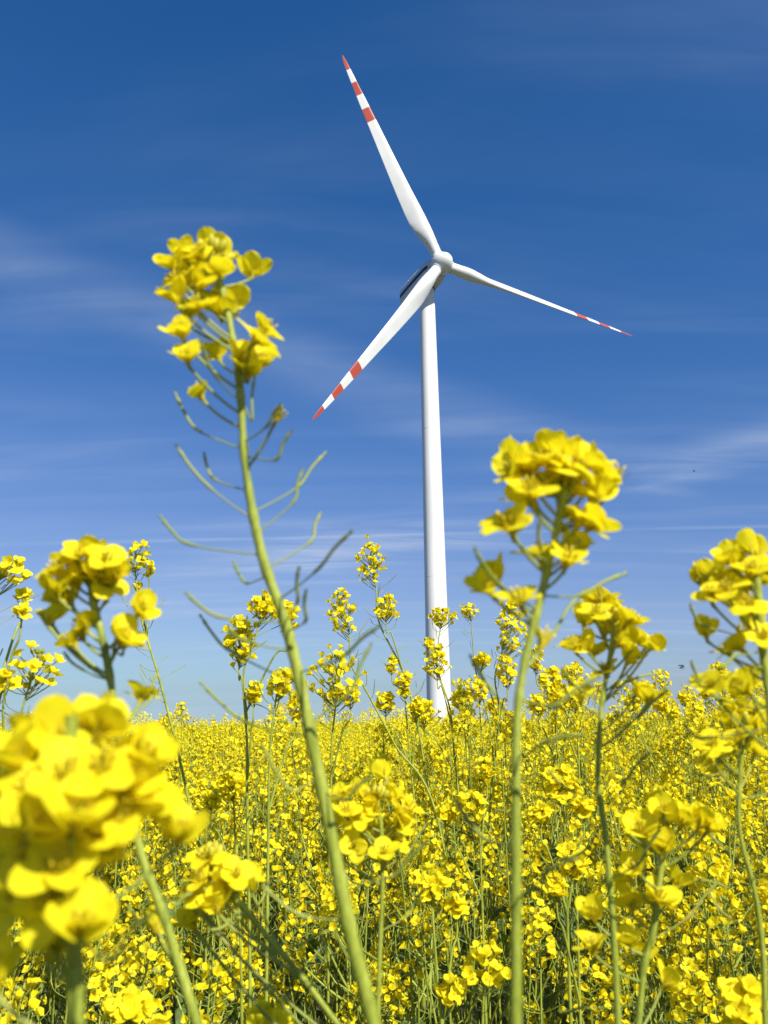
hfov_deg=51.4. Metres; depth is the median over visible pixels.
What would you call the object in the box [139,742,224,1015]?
rapeseed plant
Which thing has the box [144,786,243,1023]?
rapeseed plant
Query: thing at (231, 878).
rapeseed plant
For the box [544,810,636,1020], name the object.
rapeseed plant
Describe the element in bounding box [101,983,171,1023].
rapeseed plant
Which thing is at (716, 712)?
rapeseed plant
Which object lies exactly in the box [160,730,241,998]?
rapeseed plant
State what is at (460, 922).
rapeseed plant
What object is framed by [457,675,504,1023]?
rapeseed plant
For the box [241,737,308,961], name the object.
rapeseed plant
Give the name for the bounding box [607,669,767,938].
rapeseed plant
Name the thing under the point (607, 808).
rapeseed plant
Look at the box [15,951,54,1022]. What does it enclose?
rapeseed plant
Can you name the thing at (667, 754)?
rapeseed plant
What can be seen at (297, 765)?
rapeseed plant
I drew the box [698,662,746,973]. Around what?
rapeseed plant
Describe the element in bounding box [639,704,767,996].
rapeseed plant
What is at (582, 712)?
rapeseed plant
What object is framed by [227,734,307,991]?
rapeseed plant
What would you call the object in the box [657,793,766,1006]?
rapeseed plant
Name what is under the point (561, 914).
rapeseed plant
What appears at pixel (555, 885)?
rapeseed plant
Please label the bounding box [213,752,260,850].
rapeseed plant
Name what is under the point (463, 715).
rapeseed plant
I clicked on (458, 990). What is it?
rapeseed plant
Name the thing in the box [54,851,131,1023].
rapeseed plant
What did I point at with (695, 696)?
rapeseed plant
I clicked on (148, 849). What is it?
rapeseed plant
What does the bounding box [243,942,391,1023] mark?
rapeseed plant
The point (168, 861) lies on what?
rapeseed plant
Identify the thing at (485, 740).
rapeseed plant
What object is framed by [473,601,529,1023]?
rapeseed plant
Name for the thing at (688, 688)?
rapeseed plant
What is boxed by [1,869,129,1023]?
rapeseed plant
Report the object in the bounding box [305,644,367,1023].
rapeseed plant
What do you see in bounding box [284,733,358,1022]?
rapeseed plant
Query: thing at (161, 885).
rapeseed plant
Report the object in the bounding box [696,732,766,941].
rapeseed plant
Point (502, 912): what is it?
rapeseed plant
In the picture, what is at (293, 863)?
rapeseed plant
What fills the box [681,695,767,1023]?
rapeseed plant
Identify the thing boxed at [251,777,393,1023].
rapeseed plant
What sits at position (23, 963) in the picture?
rapeseed plant
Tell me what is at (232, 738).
rapeseed plant
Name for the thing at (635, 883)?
rapeseed plant
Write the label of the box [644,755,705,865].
rapeseed plant
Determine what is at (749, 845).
rapeseed plant
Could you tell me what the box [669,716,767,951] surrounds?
rapeseed plant
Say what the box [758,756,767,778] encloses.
rapeseed plant
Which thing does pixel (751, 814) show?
rapeseed plant
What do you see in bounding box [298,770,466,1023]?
rapeseed plant
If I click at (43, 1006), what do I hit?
rapeseed plant
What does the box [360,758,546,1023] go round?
rapeseed plant
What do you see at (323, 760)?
rapeseed plant
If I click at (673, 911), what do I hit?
rapeseed plant
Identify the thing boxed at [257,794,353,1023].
rapeseed plant
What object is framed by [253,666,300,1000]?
rapeseed plant
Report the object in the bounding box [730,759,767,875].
rapeseed plant
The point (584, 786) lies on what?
rapeseed plant
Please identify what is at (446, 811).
rapeseed plant
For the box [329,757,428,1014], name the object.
rapeseed plant
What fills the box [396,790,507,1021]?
rapeseed plant
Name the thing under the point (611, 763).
rapeseed plant
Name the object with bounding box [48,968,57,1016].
rapeseed plant
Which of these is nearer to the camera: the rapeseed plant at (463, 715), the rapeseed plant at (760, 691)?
the rapeseed plant at (463, 715)
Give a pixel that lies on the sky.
(605, 162)
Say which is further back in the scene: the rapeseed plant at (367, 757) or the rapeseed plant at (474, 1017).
the rapeseed plant at (474, 1017)
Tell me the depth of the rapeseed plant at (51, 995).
1.87 m
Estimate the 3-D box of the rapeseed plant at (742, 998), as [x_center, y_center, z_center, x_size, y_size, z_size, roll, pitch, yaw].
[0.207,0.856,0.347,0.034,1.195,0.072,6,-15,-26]
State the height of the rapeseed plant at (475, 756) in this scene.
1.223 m
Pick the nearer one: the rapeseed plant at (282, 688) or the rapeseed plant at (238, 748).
the rapeseed plant at (282, 688)
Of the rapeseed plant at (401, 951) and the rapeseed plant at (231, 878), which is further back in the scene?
the rapeseed plant at (401, 951)
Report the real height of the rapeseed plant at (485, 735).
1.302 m
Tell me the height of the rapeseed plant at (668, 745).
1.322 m
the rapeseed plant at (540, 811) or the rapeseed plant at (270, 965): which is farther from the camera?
the rapeseed plant at (270, 965)
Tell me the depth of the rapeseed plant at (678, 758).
2.05 m
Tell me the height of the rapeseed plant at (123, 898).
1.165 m
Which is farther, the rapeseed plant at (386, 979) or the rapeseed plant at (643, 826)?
the rapeseed plant at (386, 979)
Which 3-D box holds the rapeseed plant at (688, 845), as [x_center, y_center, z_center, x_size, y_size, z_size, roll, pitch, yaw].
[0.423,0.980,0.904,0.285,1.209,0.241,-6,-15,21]
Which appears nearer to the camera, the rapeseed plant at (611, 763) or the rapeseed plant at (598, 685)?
the rapeseed plant at (611, 763)
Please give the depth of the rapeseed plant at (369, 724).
2.72 m
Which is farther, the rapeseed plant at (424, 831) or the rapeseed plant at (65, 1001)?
the rapeseed plant at (65, 1001)
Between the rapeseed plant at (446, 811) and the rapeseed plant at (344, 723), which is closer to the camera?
the rapeseed plant at (446, 811)
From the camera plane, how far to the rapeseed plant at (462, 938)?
2.18 m
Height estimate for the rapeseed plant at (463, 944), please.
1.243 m
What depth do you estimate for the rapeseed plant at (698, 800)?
2.25 m
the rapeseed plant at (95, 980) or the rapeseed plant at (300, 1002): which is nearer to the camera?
the rapeseed plant at (95, 980)
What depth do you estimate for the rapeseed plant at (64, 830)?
0.16 m
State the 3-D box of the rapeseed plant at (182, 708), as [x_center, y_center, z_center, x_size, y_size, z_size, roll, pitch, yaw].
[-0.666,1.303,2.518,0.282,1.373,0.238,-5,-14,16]
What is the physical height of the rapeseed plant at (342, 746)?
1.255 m
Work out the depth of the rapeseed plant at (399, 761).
2.66 m
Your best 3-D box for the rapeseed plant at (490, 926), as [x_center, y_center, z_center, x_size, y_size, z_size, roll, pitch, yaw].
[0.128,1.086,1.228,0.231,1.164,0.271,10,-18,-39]
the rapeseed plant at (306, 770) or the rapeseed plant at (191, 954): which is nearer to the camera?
the rapeseed plant at (191, 954)
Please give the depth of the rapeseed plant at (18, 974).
1.71 m
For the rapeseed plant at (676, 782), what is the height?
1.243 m
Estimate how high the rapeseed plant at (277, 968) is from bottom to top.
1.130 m
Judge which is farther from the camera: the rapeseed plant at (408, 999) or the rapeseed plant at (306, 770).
the rapeseed plant at (306, 770)
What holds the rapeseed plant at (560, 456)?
on the ground
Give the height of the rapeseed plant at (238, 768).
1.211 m
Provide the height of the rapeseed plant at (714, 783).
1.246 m
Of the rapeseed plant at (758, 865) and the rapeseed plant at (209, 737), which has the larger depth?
the rapeseed plant at (209, 737)
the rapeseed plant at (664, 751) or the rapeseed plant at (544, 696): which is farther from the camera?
the rapeseed plant at (544, 696)
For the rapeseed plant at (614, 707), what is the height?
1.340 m
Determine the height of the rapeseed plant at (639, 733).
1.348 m
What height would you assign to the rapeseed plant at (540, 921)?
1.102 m
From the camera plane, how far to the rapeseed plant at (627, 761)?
2.27 m
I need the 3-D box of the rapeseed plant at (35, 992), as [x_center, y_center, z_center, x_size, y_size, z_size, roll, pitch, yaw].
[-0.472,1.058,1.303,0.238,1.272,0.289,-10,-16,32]
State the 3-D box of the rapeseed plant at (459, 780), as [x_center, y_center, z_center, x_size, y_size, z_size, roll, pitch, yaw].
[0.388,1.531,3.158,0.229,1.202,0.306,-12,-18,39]
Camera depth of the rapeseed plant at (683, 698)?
2.03 m
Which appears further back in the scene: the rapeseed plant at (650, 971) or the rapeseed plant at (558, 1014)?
the rapeseed plant at (558, 1014)
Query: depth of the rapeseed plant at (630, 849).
2.31 m
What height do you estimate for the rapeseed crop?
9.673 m
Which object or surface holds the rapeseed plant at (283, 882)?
on the ground
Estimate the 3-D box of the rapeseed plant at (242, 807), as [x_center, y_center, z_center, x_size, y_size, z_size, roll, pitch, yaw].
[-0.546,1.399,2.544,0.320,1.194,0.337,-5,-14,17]
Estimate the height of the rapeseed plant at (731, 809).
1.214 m
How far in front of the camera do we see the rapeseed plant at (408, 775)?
2.32 m
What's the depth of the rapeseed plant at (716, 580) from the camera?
0.29 m
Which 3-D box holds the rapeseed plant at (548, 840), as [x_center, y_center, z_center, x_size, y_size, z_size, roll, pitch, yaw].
[0.416,1.226,2.008,0.370,1.251,0.295,-6,-15,21]
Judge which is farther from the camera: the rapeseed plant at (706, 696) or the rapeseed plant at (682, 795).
the rapeseed plant at (682, 795)
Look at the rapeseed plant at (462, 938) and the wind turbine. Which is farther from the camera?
the wind turbine
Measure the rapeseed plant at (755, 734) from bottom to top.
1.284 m
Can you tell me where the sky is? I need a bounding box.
[0,0,767,729]
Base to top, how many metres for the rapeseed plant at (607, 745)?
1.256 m
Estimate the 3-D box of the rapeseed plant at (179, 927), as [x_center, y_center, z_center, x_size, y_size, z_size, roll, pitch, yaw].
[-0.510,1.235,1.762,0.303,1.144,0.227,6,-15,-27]
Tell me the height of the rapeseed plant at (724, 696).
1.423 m
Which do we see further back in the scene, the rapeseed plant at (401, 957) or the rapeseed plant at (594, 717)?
the rapeseed plant at (594, 717)
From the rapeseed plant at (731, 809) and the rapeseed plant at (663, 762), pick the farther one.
the rapeseed plant at (663, 762)
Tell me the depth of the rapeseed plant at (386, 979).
1.08 m
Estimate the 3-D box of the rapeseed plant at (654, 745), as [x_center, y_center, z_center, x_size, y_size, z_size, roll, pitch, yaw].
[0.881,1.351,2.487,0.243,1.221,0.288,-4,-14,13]
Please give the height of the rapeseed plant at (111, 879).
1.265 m
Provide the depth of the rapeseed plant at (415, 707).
1.45 m
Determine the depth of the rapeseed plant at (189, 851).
2.95 m
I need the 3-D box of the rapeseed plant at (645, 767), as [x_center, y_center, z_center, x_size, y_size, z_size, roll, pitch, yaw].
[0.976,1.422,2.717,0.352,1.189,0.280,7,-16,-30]
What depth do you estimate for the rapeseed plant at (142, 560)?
1.20 m
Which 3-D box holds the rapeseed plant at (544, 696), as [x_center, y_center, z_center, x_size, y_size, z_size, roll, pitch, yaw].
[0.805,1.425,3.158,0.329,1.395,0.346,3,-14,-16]
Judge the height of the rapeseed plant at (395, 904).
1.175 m
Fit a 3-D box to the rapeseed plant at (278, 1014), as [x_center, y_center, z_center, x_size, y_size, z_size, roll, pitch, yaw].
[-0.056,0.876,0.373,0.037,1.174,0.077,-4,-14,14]
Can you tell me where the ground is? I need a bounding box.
[0,721,750,1023]
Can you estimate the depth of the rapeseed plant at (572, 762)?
3.48 m
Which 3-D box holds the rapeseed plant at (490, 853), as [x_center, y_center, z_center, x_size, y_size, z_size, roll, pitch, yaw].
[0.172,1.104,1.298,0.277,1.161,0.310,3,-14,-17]
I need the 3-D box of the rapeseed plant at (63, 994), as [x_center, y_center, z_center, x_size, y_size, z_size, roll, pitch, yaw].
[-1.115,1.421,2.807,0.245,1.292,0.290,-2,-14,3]
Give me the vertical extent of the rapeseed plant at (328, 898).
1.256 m
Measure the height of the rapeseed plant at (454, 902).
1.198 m
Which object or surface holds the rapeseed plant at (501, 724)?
on the ground
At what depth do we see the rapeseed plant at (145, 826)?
1.41 m
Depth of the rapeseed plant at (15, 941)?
1.33 m
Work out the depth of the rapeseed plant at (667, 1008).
2.62 m
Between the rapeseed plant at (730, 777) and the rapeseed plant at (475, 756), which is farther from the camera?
the rapeseed plant at (730, 777)
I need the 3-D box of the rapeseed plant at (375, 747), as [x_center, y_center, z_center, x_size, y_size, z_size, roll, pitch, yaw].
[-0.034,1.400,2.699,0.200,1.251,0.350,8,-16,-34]
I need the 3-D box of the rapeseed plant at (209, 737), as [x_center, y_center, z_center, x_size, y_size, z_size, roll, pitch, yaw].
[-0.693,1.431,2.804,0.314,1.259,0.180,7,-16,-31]
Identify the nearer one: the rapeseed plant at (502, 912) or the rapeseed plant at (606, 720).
the rapeseed plant at (502, 912)
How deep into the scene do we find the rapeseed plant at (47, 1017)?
1.55 m
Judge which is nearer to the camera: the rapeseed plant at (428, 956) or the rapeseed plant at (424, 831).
the rapeseed plant at (424, 831)
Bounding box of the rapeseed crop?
[0,686,767,1023]
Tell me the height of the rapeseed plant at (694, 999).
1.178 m
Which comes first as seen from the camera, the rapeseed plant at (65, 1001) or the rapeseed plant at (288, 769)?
the rapeseed plant at (288, 769)
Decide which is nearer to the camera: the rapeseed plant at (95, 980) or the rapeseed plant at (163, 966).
the rapeseed plant at (95, 980)
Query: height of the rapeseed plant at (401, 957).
1.314 m
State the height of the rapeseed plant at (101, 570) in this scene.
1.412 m
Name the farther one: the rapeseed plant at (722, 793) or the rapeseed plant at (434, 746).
the rapeseed plant at (434, 746)
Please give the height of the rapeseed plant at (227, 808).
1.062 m
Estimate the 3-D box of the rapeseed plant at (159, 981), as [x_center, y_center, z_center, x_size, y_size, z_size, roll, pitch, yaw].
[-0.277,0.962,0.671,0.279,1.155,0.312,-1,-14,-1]
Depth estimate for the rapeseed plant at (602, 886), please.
1.10 m
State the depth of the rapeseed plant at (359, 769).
1.69 m
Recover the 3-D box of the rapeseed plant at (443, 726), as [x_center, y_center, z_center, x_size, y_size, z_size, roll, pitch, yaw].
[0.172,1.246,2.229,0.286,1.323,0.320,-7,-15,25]
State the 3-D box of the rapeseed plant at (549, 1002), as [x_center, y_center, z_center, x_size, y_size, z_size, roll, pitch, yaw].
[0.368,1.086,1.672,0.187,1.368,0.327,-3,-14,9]
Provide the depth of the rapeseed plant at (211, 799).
1.03 m
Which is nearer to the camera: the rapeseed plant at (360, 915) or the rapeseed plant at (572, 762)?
the rapeseed plant at (360, 915)
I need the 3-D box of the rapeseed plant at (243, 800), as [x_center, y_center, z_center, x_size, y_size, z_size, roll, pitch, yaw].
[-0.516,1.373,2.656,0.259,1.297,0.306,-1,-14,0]
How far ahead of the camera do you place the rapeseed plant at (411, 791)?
1.87 m
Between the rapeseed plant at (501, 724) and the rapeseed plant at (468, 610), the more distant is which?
the rapeseed plant at (468, 610)
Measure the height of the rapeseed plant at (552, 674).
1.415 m
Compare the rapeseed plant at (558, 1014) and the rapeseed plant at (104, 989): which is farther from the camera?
the rapeseed plant at (558, 1014)
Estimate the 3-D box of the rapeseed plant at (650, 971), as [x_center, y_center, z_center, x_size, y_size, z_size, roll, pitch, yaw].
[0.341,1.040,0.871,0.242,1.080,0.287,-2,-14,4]
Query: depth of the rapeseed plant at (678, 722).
2.56 m
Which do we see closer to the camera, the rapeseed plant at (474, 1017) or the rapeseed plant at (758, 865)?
the rapeseed plant at (758, 865)
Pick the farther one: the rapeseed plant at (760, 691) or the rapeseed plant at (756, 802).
the rapeseed plant at (760, 691)
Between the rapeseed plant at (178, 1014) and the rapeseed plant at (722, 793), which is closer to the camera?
the rapeseed plant at (178, 1014)
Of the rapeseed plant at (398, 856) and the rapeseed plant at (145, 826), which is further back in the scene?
the rapeseed plant at (398, 856)
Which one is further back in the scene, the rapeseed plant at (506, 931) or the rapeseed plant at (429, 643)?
the rapeseed plant at (506, 931)
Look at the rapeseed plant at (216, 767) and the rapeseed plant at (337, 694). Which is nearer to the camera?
the rapeseed plant at (337, 694)
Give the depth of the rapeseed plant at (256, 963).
1.06 m
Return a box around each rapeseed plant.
[0,555,40,703]
[0,640,65,772]
[0,690,210,1023]
[0,921,59,1023]
[0,922,174,1023]
[0,923,234,1023]
[0,954,128,1023]
[0,958,45,1008]
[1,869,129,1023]
[6,936,100,1019]
[8,818,156,1023]
[11,950,63,1023]
[13,920,43,985]
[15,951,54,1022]
[16,942,47,1017]
[18,778,203,1023]
[28,793,164,1023]
[34,535,202,1023]
[39,988,65,1023]
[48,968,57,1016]
[49,781,182,1021]
[49,993,66,1009]
[50,870,140,1023]
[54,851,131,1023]
[59,821,173,1023]
[60,947,115,1023]
[86,822,230,1023]
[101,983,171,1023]
[109,830,228,1018]
[110,760,266,1023]
[115,710,200,980]
[120,539,227,1023]
[120,803,280,1023]
[122,802,187,1023]
[125,764,280,1023]
[131,766,201,989]
[132,724,206,1023]
[137,799,251,1023]
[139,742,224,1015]
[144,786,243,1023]
[148,756,202,1002]
[151,701,230,1023]
[152,226,428,1023]
[156,734,227,1000]
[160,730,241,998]
[161,760,254,1013]
[164,757,245,1014]
[170,803,260,1006]
[170,841,340,1023]
[171,733,243,996]
[173,755,229,964]
[190,715,311,1023]
[200,771,255,1023]
[205,724,267,1023]
[205,752,275,1023]
[209,734,276,1020]
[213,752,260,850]
[213,767,292,1016]
[217,703,320,1023]
[220,830,348,1023]
[221,590,300,1008]
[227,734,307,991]
[230,759,318,1006]
[236,764,287,993]
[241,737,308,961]
[243,747,342,1023]
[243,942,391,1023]
[244,728,413,1023]
[245,998,297,1023]
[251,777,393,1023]
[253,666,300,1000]
[253,771,353,1023]
[253,777,300,993]
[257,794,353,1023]
[262,752,408,1023]
[272,734,358,1023]
[275,763,413,1018]
[277,739,340,1013]
[277,834,479,1023]
[281,768,325,1018]
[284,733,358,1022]
[286,766,351,1021]
[288,755,436,1023]
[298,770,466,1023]
[299,739,366,1017]
[301,697,373,1023]
[304,778,491,1023]
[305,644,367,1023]
[308,775,416,1022]
[312,724,442,1004]
[319,754,414,992]
[326,587,468,1023]
[326,733,405,1012]
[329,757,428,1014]
[351,747,456,1023]
[354,728,436,999]
[355,534,452,1023]
[355,713,421,1023]
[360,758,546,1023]
[363,801,454,1023]
[366,814,532,1023]
[369,761,469,1023]
[371,779,460,1019]
[373,678,559,1023]
[374,670,427,1023]
[385,809,561,1023]
[389,714,444,1014]
[392,715,483,983]
[392,746,450,1008]
[393,759,453,1001]
[394,764,410,1001]
[394,768,555,1023]
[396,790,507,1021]
[398,796,496,991]
[406,606,476,1023]
[406,862,469,1023]
[407,754,510,1023]
[412,743,485,964]
[424,755,492,1023]
[425,719,495,989]
[427,752,509,1018]
[432,743,556,1023]
[433,744,487,1018]
[433,938,509,1023]
[435,756,499,1023]
[437,691,620,1023]
[441,742,510,928]
[454,428,629,1023]
[456,754,509,1015]
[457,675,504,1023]
[459,602,509,1022]
[460,712,511,1020]
[461,757,526,1023]
[464,741,604,1021]
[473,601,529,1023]
[473,738,553,1023]
[478,783,592,1023]
[487,699,548,1022]
[488,743,564,990]
[491,749,637,1023]
[498,735,566,1012]
[500,712,571,1018]
[504,701,590,1020]
[521,728,586,1020]
[521,747,600,1023]
[522,746,716,1023]
[522,905,613,1023]
[523,682,626,1019]
[523,763,597,1023]
[527,665,585,1023]
[527,692,620,932]
[529,644,591,1023]
[531,662,635,1020]
[531,744,593,928]
[538,747,633,1019]
[540,840,606,1023]
[543,706,611,974]
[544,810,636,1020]
[545,706,596,1023]
[547,586,669,1023]
[551,716,630,1023]
[554,755,644,1002]
[558,736,652,1014]
[558,764,767,1023]
[558,923,742,1023]
[559,789,728,1023]
[560,708,669,1005]
[563,781,747,1023]
[569,713,634,986]
[573,705,658,858]
[583,703,728,1023]
[584,756,688,1022]
[584,781,739,992]
[592,811,665,983]
[603,823,767,1023]
[603,849,767,1023]
[604,791,724,1007]
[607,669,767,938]
[609,783,666,1023]
[615,790,767,1023]
[619,744,688,1021]
[622,794,744,983]
[623,680,670,1011]
[624,681,700,1012]
[627,752,713,908]
[631,770,734,934]
[633,749,721,981]
[635,716,704,838]
[637,702,692,945]
[638,668,718,979]
[638,739,755,990]
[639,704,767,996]
[642,726,703,1012]
[642,733,702,1009]
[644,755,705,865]
[645,828,767,1023]
[648,742,717,1022]
[654,710,767,976]
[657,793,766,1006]
[661,754,767,1012]
[663,684,724,995]
[664,699,750,971]
[664,957,710,1023]
[666,689,704,898]
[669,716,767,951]
[670,877,767,1023]
[674,706,767,972]
[676,689,767,863]
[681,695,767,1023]
[682,528,767,748]
[682,695,767,966]
[683,697,765,963]
[694,739,767,968]
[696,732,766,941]
[696,753,767,974]
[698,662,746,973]
[700,691,767,902]
[700,808,767,975]
[717,972,761,1023]
[724,679,767,823]
[724,732,764,979]
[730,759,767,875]
[744,786,767,870]
[749,852,767,945]
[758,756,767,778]
[759,961,767,1009]
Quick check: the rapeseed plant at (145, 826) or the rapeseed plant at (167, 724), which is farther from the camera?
the rapeseed plant at (167, 724)
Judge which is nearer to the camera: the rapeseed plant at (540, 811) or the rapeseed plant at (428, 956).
the rapeseed plant at (540, 811)
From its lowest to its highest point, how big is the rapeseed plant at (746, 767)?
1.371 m
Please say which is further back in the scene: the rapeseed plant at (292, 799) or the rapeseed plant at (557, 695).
the rapeseed plant at (292, 799)
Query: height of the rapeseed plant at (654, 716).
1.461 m
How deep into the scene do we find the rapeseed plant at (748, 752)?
2.12 m
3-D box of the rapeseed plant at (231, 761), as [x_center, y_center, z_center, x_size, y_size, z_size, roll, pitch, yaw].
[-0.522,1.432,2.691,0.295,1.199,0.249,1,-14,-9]
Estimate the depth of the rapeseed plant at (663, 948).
2.06 m
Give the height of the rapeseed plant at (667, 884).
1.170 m
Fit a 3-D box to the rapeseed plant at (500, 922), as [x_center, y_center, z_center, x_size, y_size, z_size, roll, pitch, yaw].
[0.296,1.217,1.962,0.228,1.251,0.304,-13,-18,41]
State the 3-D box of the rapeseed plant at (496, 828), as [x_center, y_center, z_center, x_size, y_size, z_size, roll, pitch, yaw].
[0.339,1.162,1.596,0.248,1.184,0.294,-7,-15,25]
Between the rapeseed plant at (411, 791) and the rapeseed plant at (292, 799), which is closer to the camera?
the rapeseed plant at (411, 791)
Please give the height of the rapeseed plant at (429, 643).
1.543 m
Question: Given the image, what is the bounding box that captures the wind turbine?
[312,55,631,723]
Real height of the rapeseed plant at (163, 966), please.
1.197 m
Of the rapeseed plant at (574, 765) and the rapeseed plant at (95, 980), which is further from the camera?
the rapeseed plant at (574, 765)
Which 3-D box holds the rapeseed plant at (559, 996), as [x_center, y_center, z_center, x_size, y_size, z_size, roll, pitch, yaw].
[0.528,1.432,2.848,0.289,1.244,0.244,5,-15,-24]
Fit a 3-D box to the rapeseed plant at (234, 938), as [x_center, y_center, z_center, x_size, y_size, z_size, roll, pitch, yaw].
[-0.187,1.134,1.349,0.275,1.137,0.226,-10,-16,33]
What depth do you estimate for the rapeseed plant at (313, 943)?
1.30 m
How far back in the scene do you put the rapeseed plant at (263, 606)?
1.03 m
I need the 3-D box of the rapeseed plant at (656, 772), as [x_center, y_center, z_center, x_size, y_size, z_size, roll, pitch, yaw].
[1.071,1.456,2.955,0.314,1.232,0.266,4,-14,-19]
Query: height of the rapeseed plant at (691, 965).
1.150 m
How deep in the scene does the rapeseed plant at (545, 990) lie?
2.84 m
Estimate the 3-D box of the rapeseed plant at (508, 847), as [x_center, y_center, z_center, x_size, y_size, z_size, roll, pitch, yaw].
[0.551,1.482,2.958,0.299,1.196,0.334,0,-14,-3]
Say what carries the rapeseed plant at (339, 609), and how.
on the ground
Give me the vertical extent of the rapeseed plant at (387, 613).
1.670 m
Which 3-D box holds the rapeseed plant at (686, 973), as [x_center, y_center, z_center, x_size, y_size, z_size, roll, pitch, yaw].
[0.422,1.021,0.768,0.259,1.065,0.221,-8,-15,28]
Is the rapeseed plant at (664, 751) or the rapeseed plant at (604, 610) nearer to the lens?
the rapeseed plant at (604, 610)
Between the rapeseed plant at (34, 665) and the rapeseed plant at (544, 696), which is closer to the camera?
the rapeseed plant at (34, 665)
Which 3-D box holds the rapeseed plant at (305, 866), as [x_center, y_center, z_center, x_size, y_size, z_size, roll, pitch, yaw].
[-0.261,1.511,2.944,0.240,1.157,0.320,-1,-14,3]
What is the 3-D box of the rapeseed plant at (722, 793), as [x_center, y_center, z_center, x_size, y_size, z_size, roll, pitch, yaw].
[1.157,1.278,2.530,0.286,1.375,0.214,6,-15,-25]
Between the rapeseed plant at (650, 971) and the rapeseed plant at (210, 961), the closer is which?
the rapeseed plant at (650, 971)
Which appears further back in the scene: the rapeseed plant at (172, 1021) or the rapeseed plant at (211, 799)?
the rapeseed plant at (172, 1021)
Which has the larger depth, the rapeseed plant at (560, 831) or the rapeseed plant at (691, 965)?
the rapeseed plant at (560, 831)
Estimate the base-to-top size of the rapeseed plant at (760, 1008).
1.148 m
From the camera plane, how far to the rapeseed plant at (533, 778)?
3.26 m
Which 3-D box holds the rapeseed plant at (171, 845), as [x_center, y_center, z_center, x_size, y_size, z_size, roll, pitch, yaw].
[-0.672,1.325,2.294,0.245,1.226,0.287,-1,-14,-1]
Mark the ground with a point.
(319, 1012)
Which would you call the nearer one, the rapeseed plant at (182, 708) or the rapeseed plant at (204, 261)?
the rapeseed plant at (204, 261)
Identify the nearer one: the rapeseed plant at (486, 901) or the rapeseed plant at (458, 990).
the rapeseed plant at (458, 990)
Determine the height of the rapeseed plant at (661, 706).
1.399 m
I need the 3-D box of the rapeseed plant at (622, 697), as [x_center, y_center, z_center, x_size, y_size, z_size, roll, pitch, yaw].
[0.506,1.087,1.864,0.262,1.452,0.310,-12,-18,39]
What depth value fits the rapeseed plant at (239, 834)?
2.26 m
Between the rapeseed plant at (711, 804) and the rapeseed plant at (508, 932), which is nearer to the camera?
the rapeseed plant at (711, 804)
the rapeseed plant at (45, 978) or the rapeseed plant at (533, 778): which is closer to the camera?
the rapeseed plant at (45, 978)
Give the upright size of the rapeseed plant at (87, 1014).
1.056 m
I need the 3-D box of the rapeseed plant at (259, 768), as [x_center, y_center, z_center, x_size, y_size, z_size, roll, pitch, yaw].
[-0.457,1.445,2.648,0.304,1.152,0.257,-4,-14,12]
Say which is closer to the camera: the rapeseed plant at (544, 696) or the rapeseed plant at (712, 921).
the rapeseed plant at (712, 921)
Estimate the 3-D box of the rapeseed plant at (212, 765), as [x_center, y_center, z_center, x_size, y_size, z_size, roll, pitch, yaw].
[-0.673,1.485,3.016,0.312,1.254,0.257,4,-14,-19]
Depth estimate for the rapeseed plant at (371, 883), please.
2.17 m
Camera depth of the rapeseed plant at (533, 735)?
2.76 m
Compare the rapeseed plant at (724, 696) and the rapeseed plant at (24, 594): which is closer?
the rapeseed plant at (24, 594)

